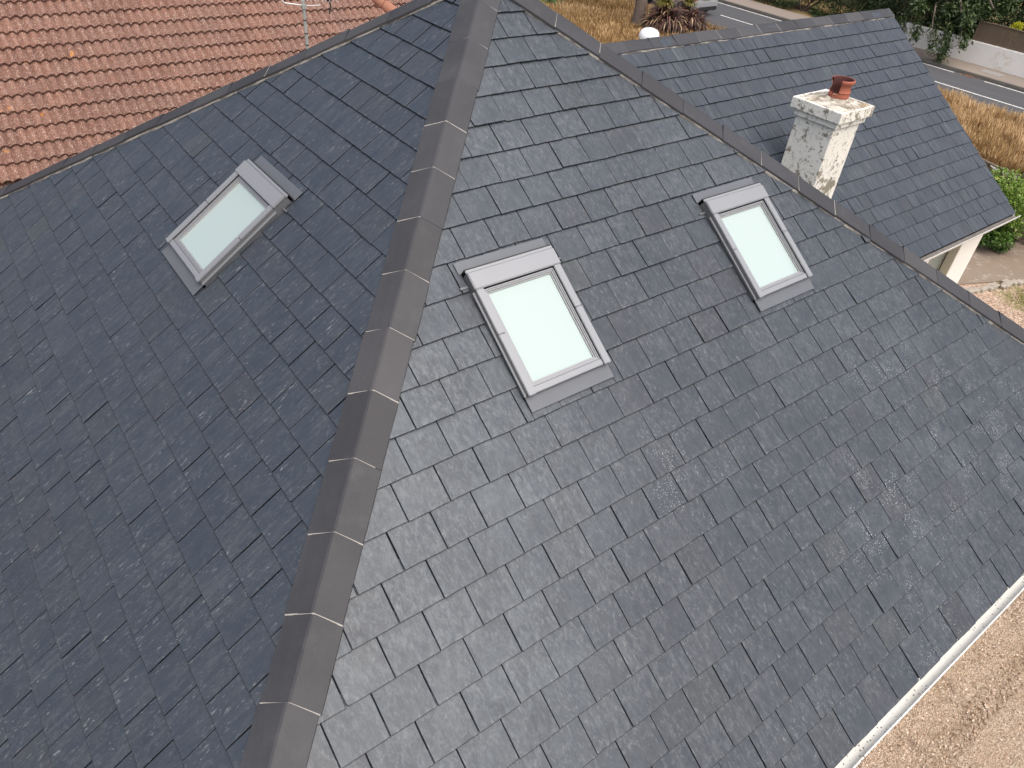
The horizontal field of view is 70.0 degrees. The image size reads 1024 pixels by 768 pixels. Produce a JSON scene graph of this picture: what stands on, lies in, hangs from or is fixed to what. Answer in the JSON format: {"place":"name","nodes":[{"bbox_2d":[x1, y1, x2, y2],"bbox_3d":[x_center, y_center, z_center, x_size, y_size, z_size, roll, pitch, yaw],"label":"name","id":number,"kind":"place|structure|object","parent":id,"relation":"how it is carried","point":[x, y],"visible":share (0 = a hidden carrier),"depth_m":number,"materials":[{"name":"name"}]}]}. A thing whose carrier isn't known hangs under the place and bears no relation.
{"place":"outdoors","nodes":[
{"label":"outdoors","id":0,"kind":"place"},
{"bbox_2d":[0,0,412,187],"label":"neighbour house","id":1,"kind":"structure","parent":0,"point":[77,77],"depth_m":12.95,"materials":[{"name":"tile"}]},
{"bbox_2d":[539,0,726,43],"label":"dry grass","id":2,"kind":"structure","parent":0,"point":[605,21],"depth_m":32.71,"materials":[{"name":"beige plant"}]},
{"bbox_2d":[553,0,1023,47],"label":"ground","id":3,"kind":"structure","parent":0,"point":[795,9],"depth_m":39.02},
{"bbox_2d":[0,0,1023,767],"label":"slate house","id":4,"kind":"structure","parent":3,"relation":"on","point":[474,384],"depth_m":5.13,"materials":[{"name":"black stone"}]},
{"bbox_2d":[282,0,333,48],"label":"tv aerial","id":5,"kind":"object","parent":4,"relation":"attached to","point":[303,5],"visible":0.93,"depth_m":10.63,"materials":[{"name":"grey metal"}]},
{"bbox_2d":[926,251,948,270],"bbox_3d":[6.565,-1.495,12.299,2.070,2.160,0.066,-22,46,-30],"label":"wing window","id":6,"kind":"structure","parent":4,"relation":"in","point":[935,262],"depth_m":12.47,"materials":[{"name":"white glass"}]},
{"bbox_2d":[541,0,565,6],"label":"green strap plant","id":7,"kind":"object","parent":3,"relation":"on","point":[552,2],"visible":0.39,"depth_m":34.40,"materials":[{"name":"green plant"}]},
{"bbox_2d":[631,0,647,24],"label":"verge tree","id":8,"kind":"object","parent":3,"relation":"on","point":[639,12],"visible":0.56,"depth_m":32.23,"materials":[{"name":"brown plant"}]},
{"bbox_2d":[638,0,690,34],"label":"strap leaf plant","id":9,"kind":"object","parent":3,"relation":"on","point":[663,16],"visible":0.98,"depth_m":31.45,"materials":[{"name":"brown plant"}]},
{"bbox_2d":[675,0,710,30],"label":"strap leaf plant","id":10,"kind":"object","parent":3,"relation":"on","point":[695,19],"visible":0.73,"depth_m":32.05,"materials":[{"name":"brown plant"}]},
{"bbox_2d":[763,0,851,16],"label":"dark bush","id":11,"kind":"object","parent":3,"relation":"on","point":[798,4],"visible":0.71,"depth_m":37.65,"materials":[{"name":"green plant"}]},
{"bbox_2d":[823,0,918,25],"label":"dark bush","id":12,"kind":"object","parent":3,"relation":"on","point":[891,5],"visible":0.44,"depth_m":34.87,"materials":[{"name":"green plant"}]},
{"bbox_2d":[718,0,1023,91],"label":"kerb","id":13,"kind":"structure","parent":3,"relation":"on","point":[986,78],"depth_m":30.96,"materials":[{"name":"concrete"}]},
{"bbox_2d":[895,0,1023,64],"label":"overhanging tree","id":14,"kind":"object","parent":3,"relation":"on","point":[967,13],"visible":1,"depth_m":30.70,"materials":[{"name":"green plant"}]},
{"bbox_2d":[901,22,1023,77],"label":"garden wall","id":15,"kind":"structure","parent":3,"relation":"on","point":[1005,60],"depth_m":31.19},
{"bbox_2d":[972,21,1023,52],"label":"board fence","id":16,"kind":"object","parent":15,"relation":"on","point":[1014,43],"visible":0.98,"depth_m":30.54,"materials":[{"name":"brown wood"}]},
{"bbox_2d":[906,0,1023,43],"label":"dark bush","id":17,"kind":"object","parent":3,"relation":"on","point":[999,18],"visible":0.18,"depth_m":32.34,"materials":[{"name":"green plant"}]},
{"bbox_2d":[981,157,1023,242],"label":"lattice fence","id":18,"kind":"object","parent":3,"relation":"on","point":[989,167],"visible":0.12,"depth_m":17.85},
{"bbox_2d":[994,172,1023,245],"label":"soil bed","id":19,"kind":"object","parent":3,"relation":"on","point":[1019,242],"depth_m":18.28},
{"bbox_2d":[1001,0,1023,48],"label":"dark evergreen","id":20,"kind":"object","parent":3,"relation":"on","point":[1022,3],"visible":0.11,"depth_m":34.29,"materials":[{"name":"green plant"}]},
{"bbox_2d":[1002,21,1023,41],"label":"ball shrub","id":21,"kind":"object","parent":3,"relation":"on","point":[1019,26],"visible":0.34,"depth_m":30.65,"materials":[{"name":"green plant"}]},
{"bbox_2d":[1009,1,1023,50],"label":"dark bush","id":22,"kind":"object","parent":3,"relation":"on","point":[1020,17],"visible":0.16,"depth_m":32.33,"materials":[{"name":"green plant"}]},
{"bbox_2d":[633,0,1023,115],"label":"road","id":23,"kind":"structure","parent":0,"point":[980,87],"depth_m":29.73,"materials":[{"name":"grey asphalt"}]},
{"bbox_2d":[657,0,717,12],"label":"parked car","id":24,"kind":"object","parent":23,"relation":"on","point":[705,5],"visible":0.62,"depth_m":34.94,"materials":[{"name":"silver metal"}]},
{"bbox_2d":[718,2,1022,92],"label":"edge line","id":25,"kind":"object","parent":23,"relation":"on","point":[923,63],"visible":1,"depth_m":31.15,"materials":[{"name":"paint"}]},
{"bbox_2d":[721,15,1023,108],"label":"line","id":26,"kind":"object","parent":23,"relation":"on","point":[935,81],"visible":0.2,"depth_m":28.41,"materials":[{"name":"paint"}]},
{"bbox_2d":[727,0,1023,86],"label":"pavement","id":27,"kind":"structure","parent":0,"point":[976,68],"depth_m":31.78,"materials":[{"name":"beige concrete"}]},
{"bbox_2d":[855,590,1023,767],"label":"sandy drive","id":28,"kind":"structure","parent":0,"point":[1012,739],"depth_m":8.11,"materials":[{"name":"beige gravel"}]},
{"bbox_2d":[863,592,1023,767],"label":"loose stones","id":29,"kind":"object","parent":28,"relation":"on","point":[956,717],"visible":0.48,"depth_m":8.10,"materials":[{"name":"beige gravel"}]},
{"bbox_2d":[909,652,1023,767],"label":"tracks","id":30,"kind":"object","parent":28,"relation":"on","point":[949,741],"depth_m":8.13},
{"bbox_2d":[938,85,1023,173],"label":"dry grass","id":31,"kind":"structure","parent":0,"point":[995,133],"depth_m":23.73,"materials":[{"name":"beige plant"}]},
{"bbox_2d":[957,238,1023,284],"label":"path","id":32,"kind":"structure","parent":0,"point":[986,264],"depth_m":16.80,"materials":[{"name":"concrete"}]},
{"bbox_2d":[978,225,1015,252],"bbox_3d":[11.345,-3.465,17.204,0.977,0.778,0.968,-22,46,-30],"label":"green shrub","id":33,"kind":"object","parent":32,"relation":"on","point":[994,239],"visible":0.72,"depth_m":17.04,"materials":[{"name":"green plant"}]},
{"bbox_2d":[990,165,1023,240],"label":"green shrub","id":34,"kind":"object","parent":32,"relation":"on","point":[1015,199],"visible":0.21,"depth_m":16.94,"materials":[{"name":"green plant"}]},
{"bbox_2d":[960,282,1023,327],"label":"gravel yard","id":35,"kind":"structure","parent":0,"point":[1020,321],"depth_m":15.61,"materials":[{"name":"beige gravel"}]},
{"bbox_2d":[963,278,1023,293],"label":"border stones","id":36,"kind":"object","parent":35,"relation":"on","point":[1006,284],"visible":0.8,"depth_m":15.96,"materials":[{"name":"white stone"}]},
{"bbox_2d":[994,285,1023,317],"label":"gravel weeds","id":37,"kind":"object","parent":35,"relation":"on","point":[1020,307],"visible":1,"depth_m":15.70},
{"bbox_2d":[980,69,1003,75],"bbox_3d":[20.047,-12.990,30.520,0.560,0.006,0.840,-22,46,-30],"label":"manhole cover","id":38,"kind":"object","parent":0,"point":[991,72],"visible":1,"depth_m":30.51,"materials":[{"name":"metal"}]}
]}

